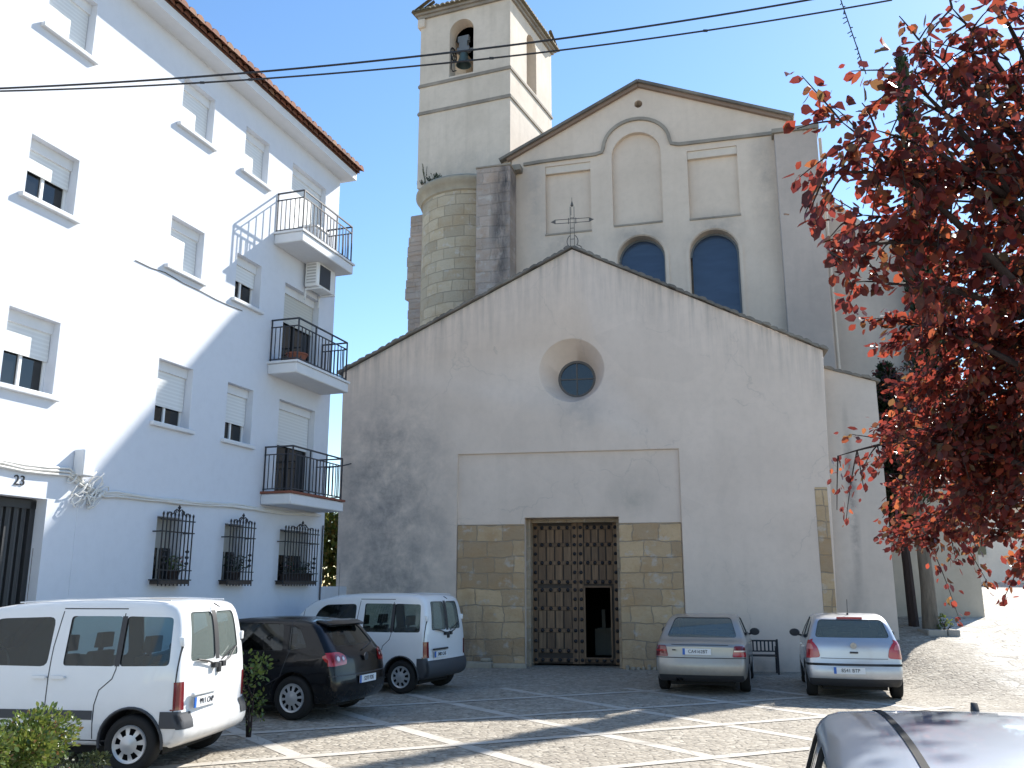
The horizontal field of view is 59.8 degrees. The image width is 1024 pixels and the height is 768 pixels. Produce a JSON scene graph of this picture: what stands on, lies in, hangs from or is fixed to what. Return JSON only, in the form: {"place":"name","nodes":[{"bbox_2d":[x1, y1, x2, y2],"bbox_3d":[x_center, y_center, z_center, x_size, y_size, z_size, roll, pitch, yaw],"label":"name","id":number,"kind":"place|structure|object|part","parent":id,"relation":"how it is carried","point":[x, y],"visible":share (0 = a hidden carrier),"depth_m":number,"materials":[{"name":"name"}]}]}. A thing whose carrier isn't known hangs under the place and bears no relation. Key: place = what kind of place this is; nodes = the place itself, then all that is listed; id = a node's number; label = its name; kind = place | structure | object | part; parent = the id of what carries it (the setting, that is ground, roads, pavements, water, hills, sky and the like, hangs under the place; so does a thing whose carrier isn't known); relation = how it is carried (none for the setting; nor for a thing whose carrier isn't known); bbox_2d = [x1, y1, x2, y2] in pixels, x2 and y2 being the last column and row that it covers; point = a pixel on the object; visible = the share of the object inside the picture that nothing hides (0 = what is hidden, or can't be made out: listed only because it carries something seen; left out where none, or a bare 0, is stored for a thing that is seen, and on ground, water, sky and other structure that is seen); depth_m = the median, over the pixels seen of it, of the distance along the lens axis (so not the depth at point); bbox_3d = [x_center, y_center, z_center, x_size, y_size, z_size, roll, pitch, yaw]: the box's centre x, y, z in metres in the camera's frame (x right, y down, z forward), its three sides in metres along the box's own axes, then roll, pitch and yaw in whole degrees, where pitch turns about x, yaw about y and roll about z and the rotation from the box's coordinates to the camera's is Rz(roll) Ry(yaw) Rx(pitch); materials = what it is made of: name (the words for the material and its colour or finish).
{"place":"outdoors","nodes":[
{"label":"outdoors","id":0,"kind":"place"},
{"bbox_2d":[50,582,1023,767],"bbox_3d":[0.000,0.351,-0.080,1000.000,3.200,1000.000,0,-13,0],"label":"ground","id":1,"kind":"structure","parent":0,"point":[979,661],"depth_m":14.25,"materials":[{"name":"grey stone"}]},
{"bbox_2d":[0,701,83,767],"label":"rose bush","id":2,"kind":"object","parent":1,"relation":"on","point":[25,743],"visible":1,"depth_m":7.38,"materials":[{"name":"green plant"}]},
{"bbox_2d":[32,749,111,767],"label":"rose bush","id":3,"kind":"object","parent":1,"relation":"on","point":[91,756],"visible":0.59,"depth_m":8.36,"materials":[{"name":"green plant"}]},
{"bbox_2d":[0,550,245,767],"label":"van","id":4,"kind":"object","parent":1,"relation":"on","point":[135,706],"visible":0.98,"depth_m":9.92,"materials":[{"name":"white paint"}]},
{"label":"rear window","id":5,"kind":"part","parent":4,"relation":"part of","materials":[{"name":"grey glass"}]},
{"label":"rear window","id":6,"kind":"part","parent":4,"relation":"part of","materials":[{"name":"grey glass"}]},
{"bbox_2d":[0,0,363,654],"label":"apartment building","id":7,"kind":"structure","parent":1,"relation":"on","point":[139,378],"depth_m":15.53,"materials":[{"name":"white paint"}]},
{"bbox_2d":[0,497,36,606],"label":"entrance door","id":8,"kind":"structure","parent":7,"relation":"in","point":[17,516],"depth_m":12.62,"materials":[{"name":"grey metal"}]},
{"bbox_2d":[0,309,60,401],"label":"window","id":9,"kind":"structure","parent":7,"relation":"in","point":[27,339],"depth_m":12.96,"materials":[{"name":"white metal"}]},
{"bbox_2d":[18,138,80,223],"bbox_3d":[-7.035,-3.094,13.485,0.345,1.033,1.120,-4,-13,18],"label":"window","id":10,"kind":"structure","parent":7,"relation":"in","point":[48,171],"depth_m":13.55,"materials":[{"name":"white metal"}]},
{"bbox_2d":[41,0,98,65],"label":"window","id":11,"kind":"structure","parent":7,"relation":"in","point":[67,20],"depth_m":14.18,"materials":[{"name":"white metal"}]},
{"bbox_2d":[73,449,95,476],"bbox_3d":[-6.499,1.205,13.532,0.200,0.400,0.250,-4,-13,18],"label":"junction box","id":12,"kind":"object","parent":7,"relation":"attached to","point":[84,462],"visible":1,"depth_m":13.44,"materials":[{"name":"white paint"}]},
{"bbox_2d":[0,459,321,516],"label":"cable bundle","id":13,"kind":"object","parent":7,"relation":"attached to","point":[78,480],"visible":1,"depth_m":13.78,"materials":[{"name":"white plastic"}]},
{"bbox_2d":[149,518,187,583],"bbox_3d":[-5.935,2.868,15.281,0.420,1.110,0.740,-4,-13,18],"label":"window","id":14,"kind":"structure","parent":7,"relation":"in","point":[159,521],"depth_m":15.37,"materials":[{"name":"white glass"}]},
{"bbox_2d":[149,360,194,434],"bbox_3d":[-6.062,0.232,15.758,0.345,1.193,1.120,-4,-13,18],"label":"window","id":15,"kind":"structure","parent":7,"relation":"in","point":[171,378],"depth_m":15.85,"materials":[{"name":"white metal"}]},
{"bbox_2d":[165,555,185,578],"bbox_3d":[-5.817,3.161,15.309,0.268,0.432,0.416,-4,-13,18],"label":"flower pot","id":16,"kind":"object","parent":7,"relation":"on","point":[168,572],"visible":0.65,"depth_m":15.26,"materials":[{"name":"green plant"}]},
{"bbox_2d":[164,219,206,286],"bbox_3d":[-6.062,-2.440,16.364,0.345,1.033,1.120,-4,-13,18],"label":"window","id":17,"kind":"structure","parent":7,"relation":"in","point":[183,240],"depth_m":16.43,"materials":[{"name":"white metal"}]},
{"bbox_2d":[135,260,241,310],"bbox_3d":[-5.881,-1.783,16.436,0.016,0.057,3.040,-4,-13,18],"label":"wall cable","id":18,"kind":"object","parent":7,"relation":"attached to","point":[186,284],"depth_m":16.24,"materials":[{"name":"black"}]},
{"bbox_2d":[177,81,217,151],"bbox_3d":[-6.062,-5.146,16.978,0.345,1.063,1.120,-4,-13,18],"label":"window","id":19,"kind":"structure","parent":7,"relation":"in","point":[195,106],"depth_m":17.05,"materials":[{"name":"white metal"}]},
{"bbox_2d":[222,555,247,579],"bbox_3d":[-5.266,3.489,16.950,0.269,0.519,0.534,-4,-13,18],"label":"flower pot","id":20,"kind":"object","parent":7,"relation":"on","point":[235,568],"visible":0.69,"depth_m":16.90,"materials":[{"name":"green plant"}]},
{"bbox_2d":[219,525,250,583],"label":"window","id":21,"kind":"structure","parent":7,"relation":"in","point":[227,528],"depth_m":17.11,"materials":[{"name":"white glass"}]},
{"bbox_2d":[221,384,255,449],"bbox_3d":[-5.462,0.637,17.543,0.345,1.193,1.050,-4,-13,18],"label":"window","id":22,"kind":"structure","parent":7,"relation":"in","point":[236,397],"depth_m":17.65,"materials":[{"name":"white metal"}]},
{"bbox_2d":[231,256,263,314],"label":"window","id":23,"kind":"structure","parent":7,"relation":"in","point":[245,271],"depth_m":18.26,"materials":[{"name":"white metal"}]},
{"bbox_2d":[240,131,271,191],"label":"window","id":24,"kind":"structure","parent":7,"relation":"in","point":[254,149],"depth_m":18.84,"materials":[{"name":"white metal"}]},
{"bbox_2d":[279,562,301,580],"bbox_3d":[-4.649,3.954,18.787,0.264,0.425,0.652,-4,-13,18],"label":"window box","id":25,"kind":"object","parent":7,"relation":"on","point":[281,576],"visible":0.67,"depth_m":18.69,"materials":[{"name":"green plant"}]},
{"bbox_2d":[274,401,309,491],"bbox_3d":[-4.897,1.469,19.436,0.150,2.018,1.456,-4,-13,18],"label":"balcony door","id":26,"kind":"structure","parent":7,"relation":"in","point":[292,421],"depth_m":19.55,"materials":[{"name":"grey plastic"}]},
{"bbox_2d":[275,531,315,584],"bbox_3d":[-4.674,3.712,18.998,0.420,1.110,1.260,-4,-13,18],"label":"window","id":27,"kind":"structure","parent":7,"relation":"in","point":[282,534],"depth_m":19.06,"materials":[{"name":"white glass"}]},
{"bbox_2d":[285,351,307,360],"bbox_3d":[-4.534,-0.573,18.751,0.470,0.288,0.470,-4,-13,18],"label":"flower pot","id":28,"kind":"object","parent":7,"relation":"on","point":[303,355],"visible":0.6,"depth_m":18.59,"materials":[{"name":"brown ceramic"}]},
{"bbox_2d":[281,286,314,363],"bbox_3d":[-4.913,-1.126,19.976,0.150,1.918,1.436,-4,-13,18],"label":"balcony door","id":29,"kind":"structure","parent":7,"relation":"in","point":[295,305],"depth_m":20.09,"materials":[{"name":"grey plastic"}]},
{"bbox_2d":[297,561,312,580],"bbox_3d":[-4.483,4.054,19.270,0.267,0.443,0.399,-4,-13,18],"label":"flower pot","id":30,"kind":"object","parent":7,"relation":"on","point":[304,572],"visible":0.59,"depth_m":19.24,"materials":[{"name":"green plant"}]},
{"bbox_2d":[290,167,321,227],"bbox_3d":[-4.901,-3.901,20.645,0.150,1.928,1.476,-4,-13,18],"label":"balcony door","id":31,"kind":"structure","parent":7,"relation":"in","point":[299,181],"depth_m":20.70,"materials":[{"name":"grey plastic"}]},
{"bbox_2d":[299,224,329,243],"bbox_3d":[-4.441,-3.280,19.982,0.440,0.390,0.640,-4,-13,18],"label":"storage box","id":32,"kind":"object","parent":7,"relation":"on","point":[315,226],"visible":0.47,"depth_m":19.78,"materials":[{"name":"white paint"}]},
{"bbox_2d":[304,262,334,307],"bbox_3d":[-4.408,-2.267,20.438,0.435,0.851,0.808,-4,-13,18],"label":"air conditioner","id":33,"kind":"object","parent":7,"relation":"attached to","point":[320,279],"visible":1,"depth_m":20.20,"materials":[{"name":"white metal"}]},
{"bbox_2d":[0,0,810,88],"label":"power cable","id":34,"kind":"object","parent":7,"relation":"attached to","point":[397,58],"visible":1,"depth_m":12.29,"materials":[{"name":"black plastic"}]},
{"bbox_2d":[0,0,891,91],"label":"power cable","id":35,"kind":"object","parent":7,"relation":"attached to","point":[465,60],"visible":1,"depth_m":12.28,"materials":[{"name":"black plastic"}]},
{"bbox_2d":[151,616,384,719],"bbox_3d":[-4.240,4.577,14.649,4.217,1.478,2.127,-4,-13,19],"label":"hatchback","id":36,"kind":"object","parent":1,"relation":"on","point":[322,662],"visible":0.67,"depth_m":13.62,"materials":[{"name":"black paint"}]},
{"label":"window","id":37,"kind":"part","parent":36,"relation":"part of","materials":[{"name":"black glass"}]},
{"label":"window","id":38,"kind":"part","parent":36,"relation":"part of","materials":[{"name":"black glass"}]},
{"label":"rear window","id":39,"kind":"part","parent":36,"relation":"part of","materials":[{"name":"black glass"}]},
{"bbox_2d":[321,512,338,585],"bbox_3d":[-7.033,6.833,32.270,5.337,4.951,3.408,0,-13,0],"label":"distant bush","id":40,"kind":"object","parent":1,"relation":"on","point":[331,537],"visible":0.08,"depth_m":31.79,"materials":[{"name":"green plant"}]},
{"bbox_2d":[321,586,346,599],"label":"garden wall","id":41,"kind":"structure","parent":1,"relation":"on","point":[330,591],"depth_m":21.26,"materials":[{"name":"white paint"}]},
{"bbox_2d":[299,572,466,693],"bbox_3d":[-3.076,4.881,18.116,4.122,2.420,2.127,-5,-14,22],"label":"van","id":42,"kind":"object","parent":1,"relation":"on","point":[430,649],"visible":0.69,"depth_m":17.09,"materials":[{"name":"white paint"}]},
{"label":"rear window","id":43,"kind":"part","parent":42,"relation":"part of","materials":[{"name":"grey glass"}]},
{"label":"rear window","id":44,"kind":"part","parent":42,"relation":"part of","materials":[{"name":"grey glass"}]},
{"bbox_2d":[78,687,956,767],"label":"paving strips","id":45,"kind":"object","parent":1,"relation":"on","point":[308,760],"visible":0.66,"depth_m":12.27,"materials":[{"name":"white stone"}]},
{"bbox_2d":[242,648,272,736],"bbox_3d":[-3.448,4.150,11.940,0.475,1.178,0.692,-8,-15,32],"label":"bush","id":46,"kind":"object","parent":45,"relation":"on","point":[261,671],"visible":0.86,"depth_m":11.93,"materials":[{"name":"green plant"}]},
{"bbox_2d":[336,0,916,671],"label":"church","id":47,"kind":"structure","parent":1,"relation":"on","point":[614,440],"depth_m":23.42,"materials":[{"name":"paint"}]},
{"bbox_2d":[420,164,441,184],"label":"weeds","id":48,"kind":"object","parent":47,"relation":"on","point":[428,179],"visible":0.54,"depth_m":32.43,"materials":[{"name":"green plant"}]},
{"bbox_2d":[450,34,472,71],"bbox_3d":[-1.828,-12.440,33.716,0.982,1.607,0.587,0,-13,2],"label":"bell","id":49,"kind":"object","parent":47,"relation":"hanging from","point":[463,41],"visible":0.79,"depth_m":33.74,"materials":[{"name":"grey metal"}]},
{"bbox_2d":[551,201,592,248],"bbox_3d":[1.651,-4.383,24.402,1.200,1.570,0.090,-2,-13,10],"label":"iron cross","id":50,"kind":"object","parent":47,"relation":"on","point":[575,218],"visible":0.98,"depth_m":24.37,"materials":[{"name":"grey metal"}]},
{"bbox_2d":[533,522,619,664],"bbox_3d":[1.629,5.329,22.778,2.200,3.510,0.155,-2,-13,10],"label":"door","id":51,"kind":"structure","parent":47,"relation":"in","point":[569,559],"depth_m":22.79,"materials":[{"name":"brown"}]},
{"bbox_2d":[558,361,595,396],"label":"round window","id":52,"kind":"structure","parent":47,"relation":"in","point":[576,378],"depth_m":23.85,"materials":[{"name":"blue glass"}]},
{"bbox_2d":[619,240,665,281],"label":"arched window","id":53,"kind":"structure","parent":47,"relation":"in","point":[647,257],"depth_m":29.85,"materials":[{"name":"blue glass"}]},
{"bbox_2d":[691,234,742,313],"bbox_3d":[6.662,-3.027,28.974,1.560,3.950,0.100,-3,-13,15],"label":"arched window","id":54,"kind":"structure","parent":47,"relation":"in","point":[716,261],"depth_m":29.11,"materials":[{"name":"blue glass"}]},
{"bbox_2d":[656,613,759,691],"bbox_3d":[4.059,5.475,18.453,2.087,1.410,4.342,-4,-13,16],"label":"saloon","id":55,"kind":"object","parent":1,"relation":"on","point":[704,648],"visible":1,"depth_m":16.64,"materials":[{"name":"silver metal"}]},
{"bbox_2d":[668,618,735,637],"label":"rear window","id":56,"kind":"structure","parent":55,"relation":"in","point":[681,627],"depth_m":17.38,"materials":[{"name":"clear glass"}]},
{"bbox_2d":[752,639,779,674],"bbox_3d":[5.422,6.276,20.546,1.385,0.775,0.439,-2,-13,10],"label":"bench","id":57,"kind":"object","parent":1,"relation":"on","point":[776,654],"visible":0.44,"depth_m":20.35,"materials":[{"name":"black metal"}]},
{"bbox_2d":[789,599,903,697],"bbox_3d":[6.537,5.096,17.489,2.027,1.722,3.917,-4,-13,15],"label":"hatchback","id":58,"kind":"object","parent":1,"relation":"on","point":[854,651],"visible":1,"depth_m":15.81,"materials":[{"name":"silver metal"}]},
{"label":"window","id":59,"kind":"part","parent":58,"relation":"part of","materials":[{"name":"grey glass"}]},
{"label":"rear window","id":60,"kind":"part","parent":58,"relation":"part of","materials":[{"name":"grey glass"}]},
{"bbox_2d":[782,0,1023,626],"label":"plum tree","id":61,"kind":"object","parent":1,"relation":"on","point":[977,434],"visible":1,"depth_m":7.74,"materials":[{"name":"red plant"}]},
{"bbox_2d":[840,0,865,73],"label":"string lights","id":62,"kind":"object","parent":61,"relation":"attached to","point":[844,12],"visible":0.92,"depth_m":9.56,"materials":[{"name":"black"}]},
{"bbox_2d":[875,360,931,626],"bbox_3d":[10.199,2.847,23.539,1.801,7.267,1.732,4,-13,-18],"label":"conifer","id":63,"kind":"object","parent":1,"relation":"on","point":[910,594],"visible":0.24,"depth_m":23.14,"materials":[{"name":"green plant"}]},
{"bbox_2d":[871,353,956,628],"bbox_3d":[10.311,2.750,22.819,2.933,7.152,2.545,0,-13,0],"label":"plum tree","id":64,"kind":"object","parent":1,"relation":"on","point":[929,613],"visible":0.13,"depth_m":22.34,"materials":[{"name":"plant"}]},
{"bbox_2d":[805,702,1023,767],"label":"hatchback","id":65,"kind":"object","parent":1,"relation":"on","point":[974,737],"visible":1,"depth_m":2.79,"materials":[{"name":"grey paint"}]},
{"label":"window","id":66,"kind":"part","parent":65,"relation":"part of","materials":[{"name":"grey glass"}]},
{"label":"window","id":67,"kind":"part","parent":65,"relation":"part of","materials":[{"name":"grey glass"}]},
{"bbox_2d":[893,55,964,427],"bbox_3d":[12.790,-2.090,27.198,1.762,18.036,1.681,0,-13,0],"label":"cypress","id":68,"kind":"object","parent":1,"relation":"on","point":[902,60],"visible":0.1,"depth_m":27.79,"materials":[{"name":"green plant"}]},
{"bbox_2d":[889,481,984,616],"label":"annex wall","id":69,"kind":"structure","parent":1,"relation":"on","point":[968,584],"depth_m":24.41,"materials":[{"name":"paint"}]},
{"bbox_2d":[917,628,959,635],"bbox_3d":[10.460,6.225,21.800,0.740,0.430,0.820,-1,-13,6],"label":"tree bed kerb","id":70,"kind":"object","parent":1,"relation":"on","point":[940,632],"visible":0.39,"depth_m":21.45,"materials":[{"name":"concrete"}]},
{"bbox_2d":[936,613,953,629],"bbox_3d":[10.570,5.874,21.771,0.428,0.555,0.384,0,-13,0],"label":"seedling","id":71,"kind":"object","parent":1,"relation":"on","point":[944,625],"visible":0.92,"depth_m":21.73,"materials":[{"name":"green plant"}]},
{"bbox_2d":[977,504,1023,582],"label":"white house","id":72,"kind":"structure","parent":1,"relation":"on","point":[991,559],"depth_m":41.71,"materials":[{"name":"paint"}]},
{"bbox_2d":[977,533,986,554],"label":"window","id":73,"kind":"structure","parent":72,"relation":"in","point":[983,549],"depth_m":41.82,"materials":[{"name":"grey glass"}]},
{"bbox_2d":[186,0,1023,584],"label":"sky","id":74,"kind":"structure","parent":0,"point":[372,115],"materials":[{"name":"blue"}]}
]}

